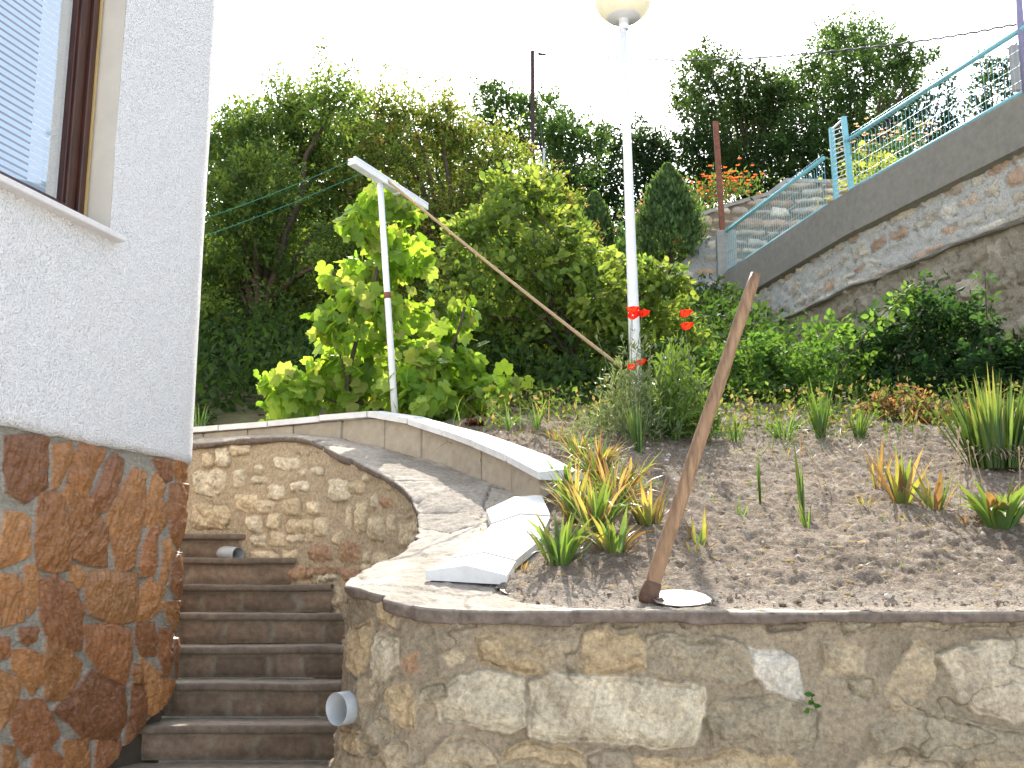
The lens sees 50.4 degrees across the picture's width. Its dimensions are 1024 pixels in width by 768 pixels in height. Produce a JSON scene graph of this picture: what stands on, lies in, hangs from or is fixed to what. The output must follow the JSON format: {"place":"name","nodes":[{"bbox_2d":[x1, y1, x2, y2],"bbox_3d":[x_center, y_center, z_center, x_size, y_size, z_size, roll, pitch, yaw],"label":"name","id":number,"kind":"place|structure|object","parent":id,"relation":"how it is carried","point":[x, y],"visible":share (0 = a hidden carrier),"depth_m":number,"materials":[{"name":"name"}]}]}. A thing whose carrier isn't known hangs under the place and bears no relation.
{"place":"outdoors","nodes":[
{"label":"outdoors","id":0,"kind":"place"},
{"bbox_2d":[158,677,329,762],"bbox_3d":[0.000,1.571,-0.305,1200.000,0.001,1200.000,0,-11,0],"label":"ground","id":1,"kind":"structure","parent":0,"point":[169,761],"depth_m":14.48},
{"bbox_2d":[0,0,217,767],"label":"house","id":2,"kind":"structure","parent":1,"relation":"on","point":[105,115],"depth_m":4.79,"materials":[{"name":"paint"}]},
{"bbox_2d":[0,0,102,215],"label":"window frame","id":3,"kind":"structure","parent":2,"relation":"in","point":[86,20],"depth_m":4.79,"materials":[{"name":"brown wood"}]},
{"bbox_2d":[120,533,344,767],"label":"stone staircase","id":4,"kind":"structure","parent":1,"relation":"on","point":[209,606],"depth_m":5.58,"materials":[{"name":"brown stone"}]},
{"bbox_2d":[180,433,1023,767],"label":"retaining wall","id":5,"kind":"structure","parent":1,"relation":"on","point":[454,675],"depth_m":3.56,"materials":[{"name":"beige stone"}]},
{"bbox_2d":[216,546,243,557],"bbox_3d":[-1.806,1.070,6.883,0.258,0.108,0.088,-9,-14,40],"label":"drain pipe","id":6,"kind":"object","parent":5,"relation":"attached to","point":[224,552],"visible":0.66,"depth_m":6.84,"materials":[{"name":"grey plastic"}]},
{"bbox_2d":[326,690,357,725],"bbox_3d":[-0.499,1.119,3.801,0.110,0.119,0.305,-9,-14,39],"label":"drain pipe","id":7,"kind":"object","parent":5,"relation":"attached to","point":[341,708],"visible":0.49,"depth_m":3.72,"materials":[{"name":"grey plastic"}]},
{"bbox_2d":[193,411,584,497],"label":"block wall","id":8,"kind":"structure","parent":5,"relation":"on","point":[510,466],"depth_m":6.55,"materials":[{"name":"concrete"}]},
{"bbox_2d":[193,403,215,426],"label":"grass tuft","id":9,"kind":"object","parent":8,"relation":"on","point":[195,420],"visible":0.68,"depth_m":7.82,"materials":[{"name":"green plant"}]},
{"bbox_2d":[425,553,515,583],"bbox_3d":[-0.142,0.698,4.121,0.287,0.126,0.351,-2,-11,11],"label":"coping slab","id":10,"kind":"object","parent":5,"relation":"on","point":[484,568],"depth_m":4.00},
{"bbox_2d":[452,534,538,567],"bbox_3d":[-0.059,0.687,4.490,0.281,0.156,0.382,-2,-11,13],"label":"coping slab","id":11,"kind":"object","parent":5,"relation":"on","point":[518,549],"depth_m":4.45,"materials":[{"name":"white concrete"}]},
{"bbox_2d":[479,515,549,543],"bbox_3d":[0.011,0.654,4.834,0.280,0.167,0.325,-2,-11,11],"label":"coping slab","id":12,"kind":"object","parent":5,"relation":"on","point":[514,525],"depth_m":4.84,"materials":[{"name":"white concrete"}]},
{"bbox_2d":[486,495,549,525],"bbox_3d":[0.024,0.605,5.169,0.274,0.194,0.394,1,-11,-4],"label":"coping slab","id":13,"kind":"object","parent":5,"relation":"on","point":[514,507],"depth_m":5.16,"materials":[{"name":"white concrete"}]},
{"bbox_2d":[804,691,820,713],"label":"weed","id":14,"kind":"object","parent":5,"relation":"attached to","point":[810,702],"depth_m":3.48,"materials":[{"name":"green plant"}]},
{"bbox_2d":[724,93,1023,380],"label":"boundary wall","id":15,"kind":"structure","parent":1,"relation":"on","point":[952,204],"depth_m":11.88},
{"bbox_2d":[724,155,826,270],"bbox_3d":[3.617,-2.306,15.195,0.058,0.710,2.966,3,-11,-13],"label":"wire fence","id":16,"kind":"object","parent":15,"relation":"on","point":[785,186],"visible":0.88,"depth_m":15.02,"materials":[{"name":"teal metal"}]},
{"bbox_2d":[828,116,853,199],"bbox_3d":[4.085,-2.781,13.551,0.113,1.073,0.519,1,-11,-6],"label":"fence post pair","id":17,"kind":"object","parent":15,"relation":"on","point":[833,153],"visible":0.89,"depth_m":13.50,"materials":[{"name":"teal paint"}]},
{"bbox_2d":[843,22,1023,189],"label":"wire fence","id":18,"kind":"object","parent":15,"relation":"on","point":[978,56],"visible":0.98,"depth_m":11.78,"materials":[{"name":"metal"}]},
{"bbox_2d":[1015,0,1023,93],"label":"fence pole","id":19,"kind":"object","parent":15,"relation":"on","point":[1019,13],"visible":1,"depth_m":10.68,"materials":[{"name":"metal"}]},
{"bbox_2d":[194,283,944,426],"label":"hillside","id":20,"kind":"structure","parent":0,"point":[239,415],"depth_m":9.30,"materials":[{"name":"green plant"}]},
{"bbox_2d":[198,36,405,363],"bbox_3d":[-2.656,-1.704,12.830,3.565,5.044,3.308,0,-11,0],"label":"plum tree","id":21,"kind":"object","parent":20,"relation":"on","point":[268,273],"visible":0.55,"depth_m":12.31,"materials":[{"name":"green plant"}]},
{"bbox_2d":[204,107,519,286],"bbox_3d":[-3.048,-3.042,19.896,6.660,5.085,3.781,0,-11,0],"label":"hill tree","id":22,"kind":"object","parent":20,"relation":"on","point":[383,171],"visible":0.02,"depth_m":19.90,"materials":[{"name":"green plant"}]},
{"bbox_2d":[306,58,610,317],"bbox_3d":[-0.632,-2.256,13.446,3.689,3.876,2.847,0,-11,0],"label":"plum tree","id":23,"kind":"object","parent":20,"relation":"on","point":[469,136],"visible":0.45,"depth_m":13.65,"materials":[{"name":"green plant"}]},
{"bbox_2d":[209,198,742,274],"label":"hedge undergrowth","id":24,"kind":"object","parent":20,"relation":"on","point":[619,245],"depth_m":19.94,"materials":[{"name":"green plant"}]},
{"bbox_2d":[531,50,534,163],"bbox_3d":[0.449,-5.480,23.473,0.084,3.682,0.084,0,-11,0],"label":"utility pole","id":25,"kind":"object","parent":20,"relation":"on","point":[532,100],"visible":0.58,"depth_m":23.55,"materials":[{"name":"black metal"}]},
{"bbox_2d":[535,23,1016,148],"bbox_3d":[3.912,-5.668,18.265,1.075,5.232,12.326,6,-12,-28],"label":"overhead cable","id":26,"kind":"object","parent":25,"relation":"attached to","point":[927,40],"visible":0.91,"depth_m":18.05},
{"bbox_2d":[194,273,891,425],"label":"undergrowth","id":27,"kind":"object","parent":20,"relation":"on","point":[714,306],"visible":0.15,"depth_m":9.88,"materials":[{"name":"green plant"}]},
{"bbox_2d":[462,75,623,274],"bbox_3d":[0.729,-5.016,26.937,4.093,6.057,3.657,-3,-11,15],"label":"round tree","id":28,"kind":"object","parent":20,"relation":"on","point":[560,144],"visible":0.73,"depth_m":26.32,"materials":[{"name":"green plant"}]},
{"bbox_2d":[543,148,544,171],"bbox_3d":[0.654,-4.371,22.239,0.046,0.942,0.043,-5,-12,22],"label":"pipe post","id":29,"kind":"object","parent":20,"relation":"on","point":[543,157],"visible":0.39,"depth_m":22.28,"materials":[{"name":"grey plastic"}]},
{"bbox_2d":[409,158,719,392],"bbox_3d":[0.405,-0.873,10.578,3.022,2.639,1.946,0,-11,0],"label":"hazel bush","id":30,"kind":"object","parent":20,"relation":"on","point":[600,317],"visible":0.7,"depth_m":10.14,"materials":[{"name":"green plant"}]},
{"bbox_2d":[577,190,620,264],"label":"thuja","id":31,"kind":"object","parent":20,"relation":"on","point":[596,208],"visible":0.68,"depth_m":17.65,"materials":[{"name":"green plant"}]},
{"bbox_2d":[608,193,643,244],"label":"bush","id":32,"kind":"object","parent":20,"relation":"on","point":[620,222],"visible":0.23,"depth_m":17.98,"materials":[{"name":"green plant"}]},
{"bbox_2d":[572,111,756,246],"bbox_3d":[3.481,-4.995,28.386,6.376,5.721,4.098,0,-11,0],"label":"round tree","id":33,"kind":"object","parent":20,"relation":"on","point":[645,165],"visible":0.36,"depth_m":28.44,"materials":[{"name":"green plant"}]},
{"bbox_2d":[635,161,713,273],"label":"thuja","id":34,"kind":"object","parent":20,"relation":"on","point":[669,203],"visible":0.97,"depth_m":16.70,"materials":[{"name":"green plant"}]},
{"bbox_2d":[661,236,717,301],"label":"stone wall","id":35,"kind":"structure","parent":20,"relation":"on","point":[704,261],"depth_m":16.72,"materials":[{"name":"grey stone"}]},
{"bbox_2d":[655,237,685,266],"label":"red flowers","id":36,"kind":"object","parent":35,"relation":"on","point":[673,250],"visible":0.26,"depth_m":17.20,"materials":[{"name":"green plant"}]},
{"bbox_2d":[714,230,736,316],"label":"concrete pillar","id":37,"kind":"structure","parent":20,"relation":"on","point":[723,244],"depth_m":16.60,"materials":[{"name":"grey concrete"}]},
{"bbox_2d":[713,121,724,229],"bbox_3d":[3.230,-3.245,16.979,0.128,1.817,0.060,0,-11,0],"label":"rusty post","id":38,"kind":"object","parent":37,"relation":"on","point":[719,184],"visible":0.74,"depth_m":16.95,"materials":[{"name":"metal"}]},
{"bbox_2d":[690,308,897,407],"bbox_3d":[2.306,-0.107,8.744,1.618,1.240,1.130,5,-12,-24],"label":"bramble bush","id":39,"kind":"object","parent":20,"relation":"on","point":[765,345],"visible":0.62,"depth_m":8.61,"materials":[{"name":"green plant"}]},
{"bbox_2d":[836,268,1023,402],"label":"bramble bush","id":40,"kind":"object","parent":20,"relation":"on","point":[928,357],"visible":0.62,"depth_m":9.07,"materials":[{"name":"green plant"}]},
{"bbox_2d":[969,271,1004,370],"bbox_3d":[3.854,-0.472,8.815,0.272,0.948,0.191,-8,-13,35],"label":"bramble cane","id":41,"kind":"object","parent":40,"relation":"attached to","point":[979,316],"visible":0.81,"depth_m":8.88,"materials":[{"name":"green plant"}]},
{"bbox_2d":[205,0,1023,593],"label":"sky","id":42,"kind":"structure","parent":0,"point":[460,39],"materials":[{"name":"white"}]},
{"bbox_2d":[435,399,1023,610],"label":"garden soil","id":43,"kind":"structure","parent":0,"point":[591,562],"depth_m":4.64,"materials":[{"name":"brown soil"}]},
{"bbox_2d":[348,156,428,412],"bbox_3d":[-0.823,-0.538,7.433,0.134,1.818,0.933,-5,-12,26],"label":"clothes post","id":44,"kind":"object","parent":43,"relation":"on","point":[379,178],"visible":0.84,"depth_m":7.40,"materials":[{"name":"white metal"}]},
{"bbox_2d":[205,161,348,218],"bbox_3d":[-1.588,-1.219,6.965,1.144,0.639,0.005,4,-12,-21],"label":"clothes line","id":45,"kind":"object","parent":44,"relation":"attached to","point":[275,192],"visible":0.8,"depth_m":6.99,"materials":[{"name":"green plastic"}]},
{"bbox_2d":[205,173,360,235],"bbox_3d":[-1.543,-1.144,7.035,1.283,0.750,0.005,5,-12,-26],"label":"clothes line","id":46,"kind":"object","parent":44,"relation":"attached to","point":[283,206],"visible":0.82,"depth_m":7.06,"materials":[{"name":"green plastic"}]},
{"bbox_2d":[388,180,622,367],"bbox_3d":[-0.075,-0.768,7.410,1.636,1.370,0.024,0,-11,1],"label":"brace pole","id":47,"kind":"object","parent":44,"relation":"attached to","point":[582,337],"visible":0.98,"depth_m":7.39,"materials":[{"name":"brown wood"}]},
{"bbox_2d":[253,170,534,421],"bbox_3d":[-0.825,-0.522,7.821,1.987,1.965,1.019,0,-11,0],"label":"grape vine","id":48,"kind":"object","parent":43,"relation":"on","point":[427,371],"visible":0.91,"depth_m":7.64,"materials":[{"name":"green plant"}]},
{"bbox_2d":[464,416,486,425],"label":"red leaf plant","id":49,"kind":"object","parent":43,"relation":"on","point":[472,422],"visible":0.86,"depth_m":7.09,"materials":[{"name":"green plant"}]},
{"bbox_2d":[488,399,521,430],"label":"onion plant","id":50,"kind":"object","parent":43,"relation":"on","point":[508,421],"visible":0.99,"depth_m":6.53,"materials":[{"name":"green plant"}]},
{"bbox_2d":[515,561,536,571],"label":"dried tuft","id":51,"kind":"object","parent":43,"relation":"on","point":[525,566],"visible":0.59,"depth_m":4.25,"materials":[{"name":"beige plant"}]},
{"bbox_2d":[519,392,553,429],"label":"onion plant","id":52,"kind":"object","parent":43,"relation":"on","point":[537,424],"visible":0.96,"depth_m":6.62,"materials":[{"name":"green plant"}]},
{"bbox_2d":[532,421,587,441],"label":"dried tuft","id":53,"kind":"object","parent":43,"relation":"on","point":[555,436],"visible":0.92,"depth_m":6.26,"materials":[{"name":"yellow plant"}]},
{"bbox_2d":[513,508,611,566],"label":"spiky plant","id":54,"kind":"object","parent":43,"relation":"on","point":[562,548],"visible":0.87,"depth_m":4.23,"materials":[{"name":"green plant"}]},
{"bbox_2d":[528,456,596,487],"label":"tulip clump","id":55,"kind":"object","parent":43,"relation":"on","point":[565,470],"visible":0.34,"depth_m":5.44,"materials":[{"name":"yellow plant"}]},
{"bbox_2d":[529,457,615,523],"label":"tulip clump","id":56,"kind":"object","parent":43,"relation":"on","point":[565,504],"visible":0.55,"depth_m":4.95,"materials":[{"name":"yellow plant"}]},
{"bbox_2d":[546,427,601,457],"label":"tulip clump","id":57,"kind":"object","parent":43,"relation":"on","point":[574,442],"visible":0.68,"depth_m":5.91,"materials":[{"name":"yellow plant"}]},
{"bbox_2d":[549,427,635,479],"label":"tulip clump","id":58,"kind":"object","parent":43,"relation":"on","point":[608,455],"visible":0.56,"depth_m":5.49,"materials":[{"name":"yellow plant"}]},
{"bbox_2d":[543,465,648,536],"bbox_3d":[0.374,0.497,4.607,0.441,0.309,0.529,-5,-12,24],"label":"spiky plant","id":59,"kind":"object","parent":43,"relation":"on","point":[600,506],"visible":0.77,"depth_m":4.56,"materials":[{"name":"yellow plant"}]},
{"bbox_2d":[563,446,664,513],"bbox_3d":[0.473,0.443,5.050,0.506,0.326,0.477,-3,-11,16],"label":"tulip clump","id":60,"kind":"object","parent":43,"relation":"on","point":[622,478],"visible":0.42,"depth_m":5.00,"materials":[{"name":"yellow plant"}]},
{"bbox_2d":[575,504,654,554],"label":"spiky plant","id":61,"kind":"object","parent":43,"relation":"on","point":[610,541],"visible":0.92,"depth_m":4.28,"materials":[{"name":"green plant"}]},
{"bbox_2d":[594,0,651,412],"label":"street lamp","id":62,"kind":"object","parent":43,"relation":"on","point":[623,15],"visible":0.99,"depth_m":7.65,"materials":[{"name":"white metal"}]},
{"bbox_2d":[562,306,685,443],"bbox_3d":[0.648,-0.021,6.704,0.890,0.879,0.594,0,-11,0],"label":"poppy plant","id":63,"kind":"object","parent":43,"relation":"on","point":[617,414],"visible":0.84,"depth_m":6.60,"materials":[{"name":"green plant"}]},
{"bbox_2d":[592,451,666,492],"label":"tulip clump","id":64,"kind":"object","parent":43,"relation":"on","point":[629,471],"visible":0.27,"depth_m":5.31,"materials":[{"name":"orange plant"}]},
{"bbox_2d":[620,395,651,452],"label":"green tuft","id":65,"kind":"object","parent":43,"relation":"on","point":[635,424],"visible":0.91,"depth_m":6.24,"materials":[{"name":"green plant"}]},
{"bbox_2d":[609,472,677,526],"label":"spiky plant","id":66,"kind":"object","parent":43,"relation":"on","point":[642,515],"visible":0.81,"depth_m":4.68,"materials":[{"name":"yellow plant"}]},
{"bbox_2d":[663,402,685,440],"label":"green tuft","id":67,"kind":"object","parent":43,"relation":"on","point":[670,433],"visible":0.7,"depth_m":6.62,"materials":[{"name":"green plant"}]},
{"bbox_2d":[636,309,739,441],"bbox_3d":[1.098,-0.009,6.879,0.748,0.873,0.660,0,-11,0],"label":"poppy plant","id":68,"kind":"object","parent":43,"relation":"on","point":[689,381],"visible":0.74,"depth_m":6.72,"materials":[{"name":"green plant"}]},
{"bbox_2d":[685,507,708,545],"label":"withered tulip","id":69,"kind":"object","parent":43,"relation":"on","point":[703,534],"visible":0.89,"depth_m":4.49,"materials":[{"name":"yellow plant"}]},
{"bbox_2d":[638,272,760,606],"bbox_3d":[0.679,0.186,3.911,0.469,1.202,0.150,0,-11,0],"label":"garden hoe","id":70,"kind":"object","parent":43,"relation":"on","point":[650,591],"visible":0.98,"depth_m":3.87,"materials":[{"name":"brown wood"}]},
{"bbox_2d":[681,536,719,551],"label":"dried tuft","id":71,"kind":"object","parent":43,"relation":"on","point":[687,545],"visible":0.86,"depth_m":4.37,"materials":[{"name":"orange plant"}]},
{"bbox_2d":[434,388,1008,570],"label":"weeds","id":72,"kind":"object","parent":43,"relation":"on","point":[538,409],"visible":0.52,"depth_m":6.73,"materials":[{"name":"green plant"}]},
{"bbox_2d":[436,374,1023,436],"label":"ground cover","id":73,"kind":"object","parent":43,"relation":"on","point":[749,401],"visible":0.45,"depth_m":7.44,"materials":[{"name":"green plant"}]},
{"bbox_2d":[716,411,752,442],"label":"green tuft","id":74,"kind":"object","parent":43,"relation":"on","point":[732,436],"visible":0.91,"depth_m":6.71,"materials":[{"name":"green plant"}]},
{"bbox_2d":[730,496,750,515],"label":"seedling","id":75,"kind":"object","parent":43,"relation":"on","point":[739,510],"visible":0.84,"depth_m":4.93,"materials":[{"name":"green plant"}]},
{"bbox_2d":[488,416,1023,607],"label":"pebbles","id":76,"kind":"object","parent":43,"relation":"on","point":[818,599],"visible":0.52,"depth_m":4.54,"materials":[{"name":"grey gravel"}]},
{"bbox_2d":[755,454,760,503],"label":"onion plant","id":77,"kind":"object","parent":43,"relation":"on","point":[759,483],"visible":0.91,"depth_m":5.18,"materials":[{"name":"green plant"}]},
{"bbox_2d":[760,406,811,439],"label":"green tuft","id":78,"kind":"object","parent":43,"relation":"on","point":[791,429],"visible":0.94,"depth_m":6.76,"materials":[{"name":"green plant"}]},
{"bbox_2d":[794,444,804,512],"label":"onion plant","id":79,"kind":"object","parent":43,"relation":"on","point":[800,488],"visible":0.81,"depth_m":5.09,"materials":[{"name":"green plant"}]},
{"bbox_2d":[794,500,811,528],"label":"seedling","id":80,"kind":"object","parent":43,"relation":"on","point":[803,520],"visible":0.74,"depth_m":4.83,"materials":[{"name":"green plant"}]},
{"bbox_2d":[799,434,830,491],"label":"dry stalk","id":81,"kind":"object","parent":43,"relation":"on","point":[813,463],"visible":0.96,"depth_m":5.45,"materials":[{"name":"beige plant"}]},
{"bbox_2d":[797,378,838,438],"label":"green tuft","id":82,"kind":"object","parent":43,"relation":"on","point":[819,419],"visible":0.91,"depth_m":6.81,"materials":[{"name":"green plant"}]},
{"bbox_2d":[835,406,877,437],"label":"green tuft","id":83,"kind":"object","parent":43,"relation":"on","point":[860,429],"visible":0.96,"depth_m":6.73,"materials":[{"name":"green plant"}]},
{"bbox_2d":[845,494,878,507],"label":"dried tuft","id":84,"kind":"object","parent":43,"relation":"on","point":[862,501],"visible":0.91,"depth_m":5.14,"materials":[{"name":"yellow plant"}]},
{"bbox_2d":[828,280,922,397],"bbox_3d":[2.800,-0.332,8.399,0.816,0.976,0.253,0,-11,0],"label":"bramble cane","id":85,"kind":"object","parent":43,"relation":"on","point":[904,312],"visible":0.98,"depth_m":8.43,"materials":[{"name":"green plant"}]},
{"bbox_2d":[863,436,894,487],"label":"withered tulip","id":86,"kind":"object","parent":43,"relation":"on","point":[879,464],"visible":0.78,"depth_m":5.54,"materials":[{"name":"orange plant"}]},
{"bbox_2d":[869,407,922,487],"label":"dry stalk","id":87,"kind":"object","parent":43,"relation":"on","point":[903,409],"visible":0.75,"depth_m":5.51,"materials":[{"name":"brown plant"}]},
{"bbox_2d":[862,439,934,503],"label":"withered tulip","id":88,"kind":"object","parent":43,"relation":"on","point":[898,493],"visible":0.94,"depth_m":5.19,"materials":[{"name":"yellow plant"}]},
{"bbox_2d":[896,512,933,520],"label":"dried tuft","id":89,"kind":"object","parent":43,"relation":"on","point":[915,518],"visible":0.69,"depth_m":4.86,"materials":[{"name":"beige plant"}]},
{"bbox_2d":[856,383,977,423],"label":"dry shrub","id":90,"kind":"object","parent":43,"relation":"on","point":[885,398],"visible":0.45,"depth_m":7.45,"materials":[{"name":"brown plant"}]},
{"bbox_2d":[903,461,957,509],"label":"withered tulip","id":91,"kind":"object","parent":43,"relation":"on","point":[926,497],"visible":0.8,"depth_m":5.08,"materials":[{"name":"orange plant"}]},
{"bbox_2d":[905,366,1023,469],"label":"iris clump","id":92,"kind":"object","parent":43,"relation":"on","point":[992,431],"visible":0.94,"depth_m":5.82,"materials":[{"name":"green plant"}]},
{"bbox_2d":[958,514,981,523],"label":"dried tuft","id":93,"kind":"object","parent":43,"relation":"on","point":[961,518],"visible":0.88,"depth_m":4.84,"materials":[{"name":"brown plant"}]},
{"bbox_2d":[944,476,1023,529],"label":"hosta like plant","id":94,"kind":"object","parent":43,"relation":"on","point":[1005,512],"visible":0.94,"depth_m":4.72,"materials":[{"name":"green plant"}]},
{"bbox_2d":[948,427,1020,509],"bbox_3d":[2.226,0.404,5.149,0.325,0.431,0.148,0,-11,0],"label":"dry stalk","id":95,"kind":"object","parent":43,"relation":"on","point":[958,433],"visible":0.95,"depth_m":5.10,"materials":[{"name":"plant"}]},
{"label":"upper terrace ground","id":96,"kind":"structure","parent":0,"visible":0},
{"bbox_2d":[664,34,810,200],"bbox_3d":[6.410,-6.365,30.832,4.572,8.240,4.303,0,-11,0],"label":"ragged tree","id":97,"kind":"object","parent":96,"relation":"on","point":[754,111],"visible":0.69,"depth_m":30.14,"materials":[{"name":"green plant"}]},
{"bbox_2d":[697,174,867,262],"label":"terrace wall","id":98,"kind":"structure","parent":96,"relation":"on","point":[734,210],"depth_m":19.87,"materials":[{"name":"grey stone"}]},
{"bbox_2d":[682,157,782,210],"bbox_3d":[3.825,-3.492,19.942,2.335,1.163,1.263,0,-11,0],"label":"daylily bed","id":99,"kind":"object","parent":98,"relation":"on","point":[730,189],"visible":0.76,"depth_m":19.82,"materials":[{"name":"orange plant"}]},
{"bbox_2d":[737,3,942,196],"bbox_3d":[9.226,-6.552,29.817,6.375,8.749,4.393,0,-11,0],"label":"tall tree","id":100,"kind":"object","parent":96,"relation":"on","point":[810,143],"visible":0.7,"depth_m":29.06,"materials":[{"name":"green plant"}]},
{"bbox_2d":[817,140,903,205],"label":"yellow bush","id":101,"kind":"object","parent":96,"relation":"on","point":[873,168],"visible":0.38,"depth_m":15.24,"materials":[{"name":"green plant"}]},
{"bbox_2d":[824,117,939,182],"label":"pink flowers","id":102,"kind":"object","parent":96,"relation":"on","point":[908,148],"visible":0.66,"depth_m":17.39,"materials":[{"name":"green plant"}]},
{"bbox_2d":[867,65,973,168],"bbox_3d":[10.113,-4.943,26.551,2.354,6.051,3.482,-7,-13,32],"label":"tree","id":103,"kind":"object","parent":96,"relation":"on","point":[920,114],"visible":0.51,"depth_m":26.87,"materials":[{"name":"green plant"}]},
{"bbox_2d":[958,42,1021,121],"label":"tree","id":104,"kind":"object","parent":96,"relation":"on","point":[987,95],"visible":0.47,"depth_m":23.60,"materials":[{"name":"green plant"}]},
{"bbox_2d":[1008,45,1021,91],"bbox_3d":[6.665,-3.820,13.168,1.248,0.585,0.080,0,-11,0],"label":"slatted fence","id":105,"kind":"object","parent":96,"relation":"on","point":[1016,71],"visible":0.75,"depth_m":13.14,"materials":[{"name":"grey metal"}]}
]}

